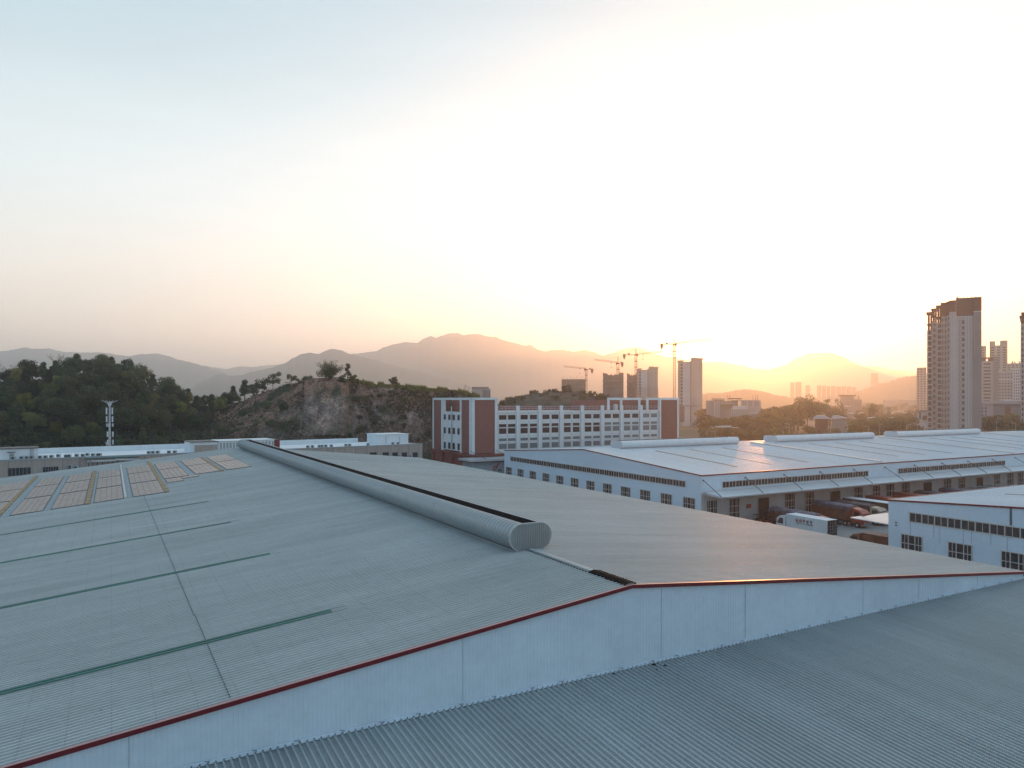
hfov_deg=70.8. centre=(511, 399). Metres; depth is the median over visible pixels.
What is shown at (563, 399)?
hill
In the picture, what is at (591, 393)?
shrub
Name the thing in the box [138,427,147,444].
tree
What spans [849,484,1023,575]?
warehouse
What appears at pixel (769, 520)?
forklift
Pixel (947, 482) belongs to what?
window
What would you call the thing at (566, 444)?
window
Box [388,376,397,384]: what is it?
tree
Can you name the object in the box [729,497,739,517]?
window
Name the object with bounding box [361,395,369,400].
shrub
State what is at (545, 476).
window
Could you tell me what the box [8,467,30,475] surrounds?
window
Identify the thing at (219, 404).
tree
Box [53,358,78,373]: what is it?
tree
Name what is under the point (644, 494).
window
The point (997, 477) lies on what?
window
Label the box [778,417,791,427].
tree
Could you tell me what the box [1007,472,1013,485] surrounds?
window
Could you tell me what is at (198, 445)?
rooftop house
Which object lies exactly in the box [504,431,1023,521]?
warehouse
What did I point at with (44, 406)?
tree
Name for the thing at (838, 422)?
hip roof house
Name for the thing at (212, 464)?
cable tray
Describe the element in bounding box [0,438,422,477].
workshop row
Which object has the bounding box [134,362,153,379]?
tree
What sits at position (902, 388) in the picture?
hill range
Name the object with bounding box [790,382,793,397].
distant tower
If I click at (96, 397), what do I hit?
tree
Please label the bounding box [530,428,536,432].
window
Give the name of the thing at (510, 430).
window
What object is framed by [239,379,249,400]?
tree
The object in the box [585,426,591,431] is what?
window
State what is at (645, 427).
window
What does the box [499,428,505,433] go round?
window
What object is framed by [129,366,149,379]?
tree
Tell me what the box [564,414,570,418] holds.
window
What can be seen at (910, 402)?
distant shed
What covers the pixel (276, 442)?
rooftop container
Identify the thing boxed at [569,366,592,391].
tower crane
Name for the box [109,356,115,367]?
tree
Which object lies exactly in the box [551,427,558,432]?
window
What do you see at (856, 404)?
distant building
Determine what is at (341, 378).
bush
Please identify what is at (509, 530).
ridge ventilator
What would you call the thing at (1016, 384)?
apartment tower
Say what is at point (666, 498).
window
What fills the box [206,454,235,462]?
solar array
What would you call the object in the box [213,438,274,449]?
rooftop house
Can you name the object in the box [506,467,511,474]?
window
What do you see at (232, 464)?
solar array
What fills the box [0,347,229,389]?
mountain range
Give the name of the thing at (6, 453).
rooftop house
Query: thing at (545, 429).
window
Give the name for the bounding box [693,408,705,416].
tree
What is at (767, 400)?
hill range
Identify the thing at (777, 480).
window
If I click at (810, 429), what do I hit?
tree
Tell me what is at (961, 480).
window
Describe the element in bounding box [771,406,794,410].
tree
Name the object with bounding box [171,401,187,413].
tree
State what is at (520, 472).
window
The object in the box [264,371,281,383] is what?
tree
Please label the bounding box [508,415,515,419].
window
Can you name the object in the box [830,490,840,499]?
door
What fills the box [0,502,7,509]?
solar array
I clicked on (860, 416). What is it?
tree
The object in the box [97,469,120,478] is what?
solar array
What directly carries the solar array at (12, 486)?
on the warehouse at (260, 603)
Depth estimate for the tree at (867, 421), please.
425.34 m
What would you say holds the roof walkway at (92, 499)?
on the warehouse at (260, 603)
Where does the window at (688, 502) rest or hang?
in the warehouse at (733, 480)
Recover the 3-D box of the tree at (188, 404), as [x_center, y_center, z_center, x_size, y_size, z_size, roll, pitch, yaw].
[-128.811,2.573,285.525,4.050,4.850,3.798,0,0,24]
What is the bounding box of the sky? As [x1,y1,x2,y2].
[0,0,1023,372]
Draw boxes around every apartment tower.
[636,366,658,399]
[677,358,702,425]
[917,367,925,409]
[926,296,981,431]
[982,346,985,356]
[982,356,998,400]
[990,340,1007,371]
[999,370,1012,400]
[1008,361,1020,371]
[1011,368,1020,400]
[1019,312,1023,425]
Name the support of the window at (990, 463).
in the warehouse at (733, 480)
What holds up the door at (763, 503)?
in the warehouse at (733, 480)
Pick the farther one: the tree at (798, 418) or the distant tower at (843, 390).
the distant tower at (843, 390)
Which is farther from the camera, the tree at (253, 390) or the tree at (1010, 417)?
the tree at (1010, 417)
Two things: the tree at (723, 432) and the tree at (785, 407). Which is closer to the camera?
the tree at (723, 432)
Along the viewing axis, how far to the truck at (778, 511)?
134.49 m
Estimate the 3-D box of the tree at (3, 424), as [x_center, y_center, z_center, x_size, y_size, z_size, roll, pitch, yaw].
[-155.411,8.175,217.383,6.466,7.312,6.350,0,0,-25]
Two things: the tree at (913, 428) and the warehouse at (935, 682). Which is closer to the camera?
the warehouse at (935, 682)
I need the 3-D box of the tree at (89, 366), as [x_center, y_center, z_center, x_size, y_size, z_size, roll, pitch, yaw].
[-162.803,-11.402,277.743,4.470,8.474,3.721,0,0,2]
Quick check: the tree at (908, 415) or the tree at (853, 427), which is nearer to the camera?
the tree at (853, 427)
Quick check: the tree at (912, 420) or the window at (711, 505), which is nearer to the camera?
the window at (711, 505)
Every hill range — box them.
[702,389,801,410]
[810,374,926,405]
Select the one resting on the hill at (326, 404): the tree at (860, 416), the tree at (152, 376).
the tree at (152, 376)
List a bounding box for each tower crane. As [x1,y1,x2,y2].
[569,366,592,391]
[596,357,622,369]
[623,351,660,394]
[660,337,710,397]
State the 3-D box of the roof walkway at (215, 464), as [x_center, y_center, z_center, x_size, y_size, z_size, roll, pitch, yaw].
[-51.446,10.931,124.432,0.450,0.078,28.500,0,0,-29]
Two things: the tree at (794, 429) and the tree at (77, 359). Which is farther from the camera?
the tree at (794, 429)
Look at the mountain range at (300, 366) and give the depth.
3882.66 m
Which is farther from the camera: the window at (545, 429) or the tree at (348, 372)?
the tree at (348, 372)
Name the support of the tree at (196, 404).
on the hill at (326, 404)
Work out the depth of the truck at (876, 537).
110.80 m
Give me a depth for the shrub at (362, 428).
256.10 m
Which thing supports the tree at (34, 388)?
on the hill at (326, 404)
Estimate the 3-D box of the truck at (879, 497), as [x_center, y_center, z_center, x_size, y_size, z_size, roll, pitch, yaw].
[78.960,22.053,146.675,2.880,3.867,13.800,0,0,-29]
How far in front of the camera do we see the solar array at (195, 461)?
129.05 m
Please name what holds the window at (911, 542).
in the warehouse at (985, 526)
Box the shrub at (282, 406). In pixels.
[278,401,287,409]
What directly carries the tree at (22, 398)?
on the hill at (326, 404)
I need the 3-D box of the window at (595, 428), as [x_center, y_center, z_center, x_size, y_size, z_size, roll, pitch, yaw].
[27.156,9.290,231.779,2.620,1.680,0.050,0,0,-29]
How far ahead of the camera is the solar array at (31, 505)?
91.39 m
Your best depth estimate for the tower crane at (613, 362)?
744.78 m
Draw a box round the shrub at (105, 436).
[100,430,113,439]
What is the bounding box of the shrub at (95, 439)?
[85,434,101,444]
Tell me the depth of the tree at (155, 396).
268.45 m
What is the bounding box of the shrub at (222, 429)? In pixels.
[216,426,228,433]
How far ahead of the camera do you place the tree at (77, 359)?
278.61 m
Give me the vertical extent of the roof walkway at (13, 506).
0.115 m
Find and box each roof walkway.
[0,480,39,517]
[44,476,67,510]
[91,472,97,503]
[123,468,131,497]
[152,464,165,482]
[175,461,194,475]
[205,457,225,470]
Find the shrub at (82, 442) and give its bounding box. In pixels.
[78,437,93,446]
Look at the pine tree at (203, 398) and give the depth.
291.74 m
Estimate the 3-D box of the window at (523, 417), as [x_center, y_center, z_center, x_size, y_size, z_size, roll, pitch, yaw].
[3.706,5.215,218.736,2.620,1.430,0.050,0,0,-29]
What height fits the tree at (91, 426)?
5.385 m
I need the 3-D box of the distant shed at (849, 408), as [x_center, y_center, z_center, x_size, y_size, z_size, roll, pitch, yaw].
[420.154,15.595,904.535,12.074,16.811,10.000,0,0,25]
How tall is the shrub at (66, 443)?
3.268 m
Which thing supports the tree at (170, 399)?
on the hill at (326, 404)
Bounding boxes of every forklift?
[753,509,761,521]
[763,510,773,523]
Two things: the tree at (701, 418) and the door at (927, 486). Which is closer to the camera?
the door at (927, 486)
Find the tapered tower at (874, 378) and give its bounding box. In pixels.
[871,373,877,386]
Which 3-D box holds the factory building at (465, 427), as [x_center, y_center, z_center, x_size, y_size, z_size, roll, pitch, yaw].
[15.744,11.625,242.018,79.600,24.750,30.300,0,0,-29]
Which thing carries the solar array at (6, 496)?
on the warehouse at (260, 603)
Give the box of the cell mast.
[101,392,117,445]
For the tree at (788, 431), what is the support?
on the ground at (688, 432)
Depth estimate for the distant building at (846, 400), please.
1099.21 m
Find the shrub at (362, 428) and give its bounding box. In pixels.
[356,424,367,431]
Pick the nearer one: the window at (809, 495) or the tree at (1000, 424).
the window at (809, 495)
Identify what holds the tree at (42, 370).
on the hill at (326, 404)
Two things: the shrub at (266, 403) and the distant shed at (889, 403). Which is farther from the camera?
the distant shed at (889, 403)
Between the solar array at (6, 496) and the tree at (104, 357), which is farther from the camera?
the tree at (104, 357)
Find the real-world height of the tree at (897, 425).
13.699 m
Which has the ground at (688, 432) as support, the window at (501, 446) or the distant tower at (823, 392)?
the distant tower at (823, 392)
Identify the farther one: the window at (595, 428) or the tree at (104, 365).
the tree at (104, 365)
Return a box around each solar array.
[0,481,28,491]
[0,489,20,502]
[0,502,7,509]
[9,496,51,515]
[24,484,59,498]
[35,476,63,486]
[50,491,87,509]
[59,480,89,493]
[65,472,92,482]
[93,486,123,502]
[96,476,121,488]
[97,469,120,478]
[126,465,151,474]
[128,471,156,483]
[130,480,163,496]
[154,461,179,469]
[158,467,188,478]
[164,477,183,482]
[180,458,206,465]
[182,475,198,478]
[186,463,218,474]
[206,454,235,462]
[215,459,251,469]
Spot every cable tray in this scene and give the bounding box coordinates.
[0,476,37,515]
[84,471,95,504]
[120,465,126,497]
[147,461,168,492]
[199,457,223,470]
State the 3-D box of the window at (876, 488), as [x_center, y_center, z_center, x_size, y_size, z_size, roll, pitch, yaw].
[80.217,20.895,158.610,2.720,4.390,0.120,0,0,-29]
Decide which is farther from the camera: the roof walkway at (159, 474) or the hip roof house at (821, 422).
the hip roof house at (821, 422)
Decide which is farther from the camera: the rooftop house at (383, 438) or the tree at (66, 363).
the tree at (66, 363)
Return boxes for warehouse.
[0,447,1023,767]
[174,576,1023,767]
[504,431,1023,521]
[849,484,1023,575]
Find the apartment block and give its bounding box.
[472,387,490,397]
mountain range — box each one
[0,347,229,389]
[189,349,505,405]
[203,365,276,375]
[353,333,895,398]
[867,366,926,378]
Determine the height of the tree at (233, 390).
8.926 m
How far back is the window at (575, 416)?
228.01 m
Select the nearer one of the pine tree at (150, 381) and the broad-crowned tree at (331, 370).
the broad-crowned tree at (331, 370)
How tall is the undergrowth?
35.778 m
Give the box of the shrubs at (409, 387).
[350,378,501,405]
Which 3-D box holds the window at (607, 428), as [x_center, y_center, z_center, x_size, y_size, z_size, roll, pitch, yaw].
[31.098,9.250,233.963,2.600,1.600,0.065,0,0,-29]
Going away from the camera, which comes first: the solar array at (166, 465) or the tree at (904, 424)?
the solar array at (166, 465)
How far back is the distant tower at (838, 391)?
2250.20 m
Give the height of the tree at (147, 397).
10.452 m
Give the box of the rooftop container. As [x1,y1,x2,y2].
[274,439,279,447]
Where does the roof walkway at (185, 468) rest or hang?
on the warehouse at (260, 603)
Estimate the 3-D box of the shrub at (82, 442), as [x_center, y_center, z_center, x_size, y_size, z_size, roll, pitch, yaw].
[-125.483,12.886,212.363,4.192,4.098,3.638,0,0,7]
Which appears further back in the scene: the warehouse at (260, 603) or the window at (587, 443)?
the window at (587, 443)
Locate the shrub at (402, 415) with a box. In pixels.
[398,414,406,419]
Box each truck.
[767,506,829,523]
[776,513,836,534]
[811,500,871,527]
[829,499,887,524]
[842,496,887,509]
[850,531,887,545]
[865,495,895,500]
[893,492,923,497]
[913,490,944,494]
[938,487,969,492]
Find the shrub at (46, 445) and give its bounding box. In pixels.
[43,442,62,447]
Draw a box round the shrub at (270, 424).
[264,419,274,426]
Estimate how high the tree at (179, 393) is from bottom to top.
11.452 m
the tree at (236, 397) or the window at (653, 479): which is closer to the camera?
the window at (653, 479)
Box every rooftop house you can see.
[0,446,38,459]
[184,440,217,451]
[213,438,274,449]
[366,432,408,443]
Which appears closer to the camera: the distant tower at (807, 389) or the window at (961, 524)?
the window at (961, 524)
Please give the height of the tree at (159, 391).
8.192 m
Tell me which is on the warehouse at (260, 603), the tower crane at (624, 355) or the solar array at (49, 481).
the solar array at (49, 481)
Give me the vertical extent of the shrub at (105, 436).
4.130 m
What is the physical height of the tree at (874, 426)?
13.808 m
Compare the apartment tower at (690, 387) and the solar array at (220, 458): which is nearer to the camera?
the solar array at (220, 458)
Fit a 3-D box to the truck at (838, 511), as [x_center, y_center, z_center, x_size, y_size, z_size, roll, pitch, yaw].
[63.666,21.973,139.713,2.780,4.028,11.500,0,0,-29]
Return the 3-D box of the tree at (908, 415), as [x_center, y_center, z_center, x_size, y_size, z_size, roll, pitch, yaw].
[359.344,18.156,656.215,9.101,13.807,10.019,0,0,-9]
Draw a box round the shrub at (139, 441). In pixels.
[133,439,142,444]
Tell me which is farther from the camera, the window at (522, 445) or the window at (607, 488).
the window at (522, 445)
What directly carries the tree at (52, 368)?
on the hill at (326, 404)
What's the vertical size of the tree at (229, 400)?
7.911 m
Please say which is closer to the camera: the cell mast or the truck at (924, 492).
the truck at (924, 492)
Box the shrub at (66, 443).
[59,440,71,447]
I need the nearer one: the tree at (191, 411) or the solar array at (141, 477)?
the solar array at (141, 477)
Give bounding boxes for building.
[431,398,678,465]
[458,450,503,472]
[706,395,760,418]
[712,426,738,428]
[731,406,760,417]
[839,395,855,413]
[854,399,861,413]
[916,410,926,429]
[982,399,1020,417]
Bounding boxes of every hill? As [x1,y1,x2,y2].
[0,373,473,459]
[502,391,606,405]
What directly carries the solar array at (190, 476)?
on the warehouse at (260, 603)
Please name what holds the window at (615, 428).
in the factory building at (465, 427)
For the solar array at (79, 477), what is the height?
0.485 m
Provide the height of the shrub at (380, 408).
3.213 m
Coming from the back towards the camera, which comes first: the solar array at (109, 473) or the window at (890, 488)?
the window at (890, 488)
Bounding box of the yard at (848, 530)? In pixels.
[835,520,887,537]
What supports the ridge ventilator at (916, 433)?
on the warehouse at (733, 480)
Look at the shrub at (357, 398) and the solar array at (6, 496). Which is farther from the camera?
the shrub at (357, 398)
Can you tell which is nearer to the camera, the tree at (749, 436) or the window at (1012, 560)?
the window at (1012, 560)
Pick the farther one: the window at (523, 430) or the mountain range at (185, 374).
the mountain range at (185, 374)
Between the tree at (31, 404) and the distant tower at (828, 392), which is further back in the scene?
the distant tower at (828, 392)
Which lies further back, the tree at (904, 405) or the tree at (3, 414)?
the tree at (904, 405)
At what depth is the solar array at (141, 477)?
112.00 m
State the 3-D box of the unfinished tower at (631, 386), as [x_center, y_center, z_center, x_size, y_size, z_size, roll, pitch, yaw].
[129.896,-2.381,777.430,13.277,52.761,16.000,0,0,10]
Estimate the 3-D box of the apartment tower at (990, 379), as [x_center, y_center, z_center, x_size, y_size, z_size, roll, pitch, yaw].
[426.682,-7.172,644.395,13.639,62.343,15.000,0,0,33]
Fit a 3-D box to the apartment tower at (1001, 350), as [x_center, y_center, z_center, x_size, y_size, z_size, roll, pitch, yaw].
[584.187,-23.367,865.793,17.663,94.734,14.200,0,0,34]
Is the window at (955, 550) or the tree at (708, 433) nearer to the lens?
the window at (955, 550)
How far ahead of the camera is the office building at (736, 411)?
522.75 m
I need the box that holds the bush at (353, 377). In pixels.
[350,375,356,383]
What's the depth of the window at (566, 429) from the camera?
226.35 m
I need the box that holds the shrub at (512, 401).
[508,398,515,403]
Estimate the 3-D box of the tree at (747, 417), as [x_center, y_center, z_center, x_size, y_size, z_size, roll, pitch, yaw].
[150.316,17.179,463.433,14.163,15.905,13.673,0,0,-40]
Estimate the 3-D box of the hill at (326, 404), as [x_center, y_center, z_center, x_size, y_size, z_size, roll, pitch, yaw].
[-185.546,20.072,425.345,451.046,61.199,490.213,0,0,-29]
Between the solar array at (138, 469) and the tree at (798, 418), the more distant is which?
the tree at (798, 418)
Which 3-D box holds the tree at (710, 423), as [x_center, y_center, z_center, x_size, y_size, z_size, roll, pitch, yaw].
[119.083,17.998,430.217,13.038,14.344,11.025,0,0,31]
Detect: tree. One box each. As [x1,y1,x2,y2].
[0,368,12,379]
[0,410,9,420]
[0,417,9,430]
[9,366,23,381]
[12,392,32,405]
[17,359,38,375]
[18,367,32,386]
[21,411,35,421]
[23,424,35,445]
[26,396,40,411]
[26,413,47,430]
[28,378,45,388]
[28,380,40,397]
[33,389,59,406]
[37,362,46,381]
[39,395,59,412]
[41,382,60,394]
[44,369,53,383]
[48,435,64,447]
[49,421,63,434]
[51,360,58,375]
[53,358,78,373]
[61,425,85,446]
[73,353,84,372]
[80,359,93,371]
[80,385,94,399]
[83,360,94,372]
[85,389,111,409]
[85,421,97,433]
[90,354,109,368]
[91,425,104,437]
[92,360,113,378]
[97,405,121,424]
[100,368,126,387]
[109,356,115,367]
[110,392,122,408]
[111,363,126,373]
[114,407,139,432]
[114,435,123,445]
[117,359,135,374]
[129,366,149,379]
[132,378,153,395]
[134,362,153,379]
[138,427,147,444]
[142,389,153,407]
[146,378,155,391]
[148,374,156,387]
[151,393,159,403]
[153,435,168,444]
[154,385,165,396]
[154,409,174,424]
[155,376,179,389]
[157,393,179,414]
[160,383,187,401]
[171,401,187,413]
[182,393,193,401]
[183,400,190,407]
[186,406,198,415]
[191,395,201,409]
[200,395,208,404]
[207,394,215,408]
[207,401,214,413]
[213,397,226,413]
[220,392,233,405]
[229,386,236,396]
[231,394,241,403]
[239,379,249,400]
[248,384,259,394]
[254,378,270,390]
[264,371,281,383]
[286,374,298,380]
[316,359,344,377]
[345,363,351,381]
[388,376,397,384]
[692,415,713,431]
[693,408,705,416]
[697,428,716,436]
[700,418,721,428]
[708,416,730,425]
[717,428,732,436]
[728,417,750,430]
[734,429,747,440]
[735,415,752,427]
[743,434,754,440]
[753,428,772,439]
[754,409,782,419]
[766,427,786,434]
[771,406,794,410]
[777,409,791,418]
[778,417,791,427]
[779,427,791,434]
[784,427,795,433]
[786,409,809,433]
[792,394,826,431]
[800,425,819,433]
[818,398,843,428]
[824,428,840,432]
[831,408,849,419]
[845,422,866,431]
[853,413,867,419]
[856,419,876,431]
[862,403,875,408]
[864,421,885,435]
[866,417,888,430]
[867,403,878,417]
[876,404,883,410]
[881,421,903,434]
[886,417,902,430]
[890,420,906,430]
[891,405,898,410]
[899,403,908,409]
[901,413,910,422]
[901,417,919,429]
[902,425,923,430]
[982,415,1004,431]
[990,420,1015,431]
[1000,413,1020,421]
[1012,420,1023,430]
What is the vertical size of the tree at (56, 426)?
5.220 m
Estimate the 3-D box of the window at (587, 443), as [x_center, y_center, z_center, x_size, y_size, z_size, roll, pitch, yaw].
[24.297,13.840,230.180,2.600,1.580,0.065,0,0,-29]
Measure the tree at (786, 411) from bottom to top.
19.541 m
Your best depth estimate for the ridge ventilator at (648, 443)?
177.91 m
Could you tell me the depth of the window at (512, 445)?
216.72 m
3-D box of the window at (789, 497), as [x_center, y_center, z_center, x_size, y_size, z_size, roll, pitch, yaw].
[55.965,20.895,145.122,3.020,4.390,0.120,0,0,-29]
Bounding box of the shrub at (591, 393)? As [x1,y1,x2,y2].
[588,391,595,395]
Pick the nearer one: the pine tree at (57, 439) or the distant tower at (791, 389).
the pine tree at (57, 439)
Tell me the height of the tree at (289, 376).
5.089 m
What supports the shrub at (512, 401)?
on the hill at (563, 399)
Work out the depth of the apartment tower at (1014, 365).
950.89 m
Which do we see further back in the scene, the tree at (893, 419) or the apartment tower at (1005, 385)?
the apartment tower at (1005, 385)
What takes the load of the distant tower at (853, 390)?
on the ground at (688, 432)
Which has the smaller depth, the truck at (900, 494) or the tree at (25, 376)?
the truck at (900, 494)
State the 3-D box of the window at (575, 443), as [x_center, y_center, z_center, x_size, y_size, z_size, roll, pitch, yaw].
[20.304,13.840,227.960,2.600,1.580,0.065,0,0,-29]
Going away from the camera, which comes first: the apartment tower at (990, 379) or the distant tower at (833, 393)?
the apartment tower at (990, 379)
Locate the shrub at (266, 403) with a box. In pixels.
[262,400,273,406]
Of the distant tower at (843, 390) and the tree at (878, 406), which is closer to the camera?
the tree at (878, 406)
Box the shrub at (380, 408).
[377,405,387,411]
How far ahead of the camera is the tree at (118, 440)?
213.36 m
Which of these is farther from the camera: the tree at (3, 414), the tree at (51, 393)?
the tree at (51, 393)
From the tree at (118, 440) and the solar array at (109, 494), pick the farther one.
the tree at (118, 440)
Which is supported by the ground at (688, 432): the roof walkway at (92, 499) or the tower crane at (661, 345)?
the tower crane at (661, 345)
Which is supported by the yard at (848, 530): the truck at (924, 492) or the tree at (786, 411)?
the truck at (924, 492)
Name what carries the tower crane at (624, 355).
on the ground at (688, 432)
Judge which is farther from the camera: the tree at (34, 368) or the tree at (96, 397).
the tree at (34, 368)
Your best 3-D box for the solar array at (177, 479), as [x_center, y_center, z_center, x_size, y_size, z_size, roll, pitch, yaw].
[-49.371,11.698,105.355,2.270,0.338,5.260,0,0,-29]
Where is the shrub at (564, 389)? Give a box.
[561,385,572,391]
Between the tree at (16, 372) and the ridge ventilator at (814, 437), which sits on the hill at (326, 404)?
the tree at (16, 372)
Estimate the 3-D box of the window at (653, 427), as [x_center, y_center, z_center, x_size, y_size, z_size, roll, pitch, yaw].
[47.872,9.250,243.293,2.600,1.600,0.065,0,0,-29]
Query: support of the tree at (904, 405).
on the ground at (688, 432)
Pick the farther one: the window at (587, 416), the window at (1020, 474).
the window at (587, 416)
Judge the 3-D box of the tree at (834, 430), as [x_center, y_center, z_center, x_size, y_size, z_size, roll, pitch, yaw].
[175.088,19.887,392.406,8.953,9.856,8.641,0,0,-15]
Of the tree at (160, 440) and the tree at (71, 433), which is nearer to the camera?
the tree at (71, 433)
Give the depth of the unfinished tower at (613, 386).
740.44 m
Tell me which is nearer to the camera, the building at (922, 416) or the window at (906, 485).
the window at (906, 485)
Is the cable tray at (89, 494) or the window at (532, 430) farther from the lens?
the window at (532, 430)
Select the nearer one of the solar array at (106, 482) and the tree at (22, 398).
the solar array at (106, 482)
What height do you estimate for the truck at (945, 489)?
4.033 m
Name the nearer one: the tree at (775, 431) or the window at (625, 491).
the window at (625, 491)
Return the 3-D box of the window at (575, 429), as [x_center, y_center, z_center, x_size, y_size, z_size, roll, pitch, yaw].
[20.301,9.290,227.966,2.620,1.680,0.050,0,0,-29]
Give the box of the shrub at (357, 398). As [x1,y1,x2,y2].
[350,395,360,401]
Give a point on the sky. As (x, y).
(223, 184)
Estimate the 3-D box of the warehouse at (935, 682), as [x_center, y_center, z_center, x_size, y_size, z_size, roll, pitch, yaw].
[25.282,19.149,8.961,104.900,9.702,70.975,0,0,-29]
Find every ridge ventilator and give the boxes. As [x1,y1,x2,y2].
[237,439,551,551]
[610,436,738,448]
[763,432,874,441]
[884,428,980,436]
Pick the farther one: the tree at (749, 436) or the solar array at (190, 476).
the tree at (749, 436)
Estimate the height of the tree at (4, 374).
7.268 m
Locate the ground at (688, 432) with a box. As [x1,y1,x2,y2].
[679,410,916,437]
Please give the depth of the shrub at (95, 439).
213.70 m
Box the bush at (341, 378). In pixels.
[337,374,346,382]
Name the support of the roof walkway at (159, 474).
on the warehouse at (260, 603)
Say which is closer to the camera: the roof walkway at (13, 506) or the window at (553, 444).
the roof walkway at (13, 506)
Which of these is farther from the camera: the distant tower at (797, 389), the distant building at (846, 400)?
the distant tower at (797, 389)
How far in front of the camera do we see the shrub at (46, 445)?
207.18 m
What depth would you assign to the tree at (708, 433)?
372.19 m
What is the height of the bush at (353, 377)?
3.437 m
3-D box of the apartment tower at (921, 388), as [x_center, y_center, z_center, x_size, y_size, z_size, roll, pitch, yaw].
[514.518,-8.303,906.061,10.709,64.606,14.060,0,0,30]
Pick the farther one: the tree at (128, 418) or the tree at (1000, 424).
the tree at (1000, 424)
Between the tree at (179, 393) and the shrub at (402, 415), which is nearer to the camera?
the shrub at (402, 415)
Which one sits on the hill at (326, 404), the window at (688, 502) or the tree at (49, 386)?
the tree at (49, 386)
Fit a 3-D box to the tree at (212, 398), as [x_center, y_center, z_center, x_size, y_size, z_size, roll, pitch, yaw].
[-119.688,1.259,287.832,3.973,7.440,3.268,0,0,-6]
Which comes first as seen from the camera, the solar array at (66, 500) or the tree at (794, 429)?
the solar array at (66, 500)
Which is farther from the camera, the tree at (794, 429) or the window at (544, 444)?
the tree at (794, 429)
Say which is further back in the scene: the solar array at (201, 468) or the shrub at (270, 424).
the shrub at (270, 424)
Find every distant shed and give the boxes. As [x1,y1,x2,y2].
[842,406,851,413]
[847,412,853,420]
[883,400,896,411]
[898,399,916,411]
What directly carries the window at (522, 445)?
in the factory building at (465, 427)
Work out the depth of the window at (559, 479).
175.64 m
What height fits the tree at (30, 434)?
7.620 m
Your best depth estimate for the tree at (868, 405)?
1004.14 m
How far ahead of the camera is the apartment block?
620.02 m
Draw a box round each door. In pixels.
[757,497,769,521]
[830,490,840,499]
[923,481,931,490]
[976,477,982,488]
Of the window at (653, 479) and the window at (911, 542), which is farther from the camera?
the window at (653, 479)
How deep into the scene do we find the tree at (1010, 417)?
439.10 m
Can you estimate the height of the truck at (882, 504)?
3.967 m
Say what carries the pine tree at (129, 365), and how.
on the hill at (326, 404)
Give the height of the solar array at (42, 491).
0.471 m
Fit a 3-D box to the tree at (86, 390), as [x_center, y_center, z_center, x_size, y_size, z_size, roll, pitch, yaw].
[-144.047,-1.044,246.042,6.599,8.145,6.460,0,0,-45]
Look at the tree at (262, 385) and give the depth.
284.13 m
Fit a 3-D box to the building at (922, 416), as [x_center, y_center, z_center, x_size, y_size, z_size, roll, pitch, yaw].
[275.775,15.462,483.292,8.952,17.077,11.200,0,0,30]
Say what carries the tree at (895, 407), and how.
on the ground at (688, 432)
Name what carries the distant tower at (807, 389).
on the ground at (688, 432)
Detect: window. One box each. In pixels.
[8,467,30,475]
[43,467,58,471]
[499,415,505,419]
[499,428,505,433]
[499,444,506,448]
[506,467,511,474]
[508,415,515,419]
[508,428,515,433]
[508,443,515,448]
[510,456,685,487]
[517,468,523,476]
[520,415,527,419]
[520,443,527,447]
[521,428,527,432]
[529,471,535,478]
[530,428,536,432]
[530,443,536,447]
[542,442,549,447]
[542,473,548,481]
[543,427,549,432]
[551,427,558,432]
[551,442,558,446]
[556,475,563,484]
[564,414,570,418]
[564,427,570,431]
[564,441,570,446]
[571,478,578,487]
[573,414,579,418]
[573,427,578,431]
[573,441,579,445]
[585,414,591,418]
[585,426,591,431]
[585,441,591,445]
[586,480,594,490]
[593,426,599,431]
[593,440,599,445]
[603,483,611,493]
[605,426,610,430]
[613,426,618,430]
[621,486,629,496]
[640,489,649,500]
[643,425,648,429]
[651,425,656,429]
[661,493,671,504]
[683,496,694,508]
[706,500,717,513]
[722,471,868,487]
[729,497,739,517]
[785,492,794,508]
[805,491,814,511]
[854,486,862,497]
[873,485,880,495]
[886,483,894,496]
[898,460,1005,473]
[901,533,922,551]
[902,482,909,492]
[908,512,1023,538]
[933,317,948,429]
[944,478,950,487]
[948,541,971,560]
[958,477,965,488]
[994,474,1000,486]
[1001,550,1023,575]
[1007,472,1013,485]
[1018,472,1022,484]
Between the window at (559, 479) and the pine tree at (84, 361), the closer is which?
the window at (559, 479)
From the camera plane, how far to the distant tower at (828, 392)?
2250.04 m
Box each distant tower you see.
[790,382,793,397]
[795,382,800,397]
[806,385,809,400]
[817,385,820,401]
[822,386,825,400]
[827,386,829,398]
[831,386,835,400]
[836,387,840,400]
[842,386,845,394]
[846,387,850,394]
[852,387,855,397]
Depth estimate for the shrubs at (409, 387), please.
275.72 m
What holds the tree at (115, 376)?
on the hill at (326, 404)
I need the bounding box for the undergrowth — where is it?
[0,372,477,446]
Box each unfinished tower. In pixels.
[561,376,584,391]
[603,373,623,397]
[626,373,636,397]
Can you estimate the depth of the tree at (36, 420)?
221.88 m
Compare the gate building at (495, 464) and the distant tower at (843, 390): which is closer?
the gate building at (495, 464)
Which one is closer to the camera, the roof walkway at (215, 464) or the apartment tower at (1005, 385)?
the roof walkway at (215, 464)
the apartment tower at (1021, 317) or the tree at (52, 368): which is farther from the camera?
the apartment tower at (1021, 317)
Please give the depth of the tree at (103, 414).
224.96 m
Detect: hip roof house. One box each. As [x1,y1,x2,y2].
[813,415,829,432]
[830,415,845,432]

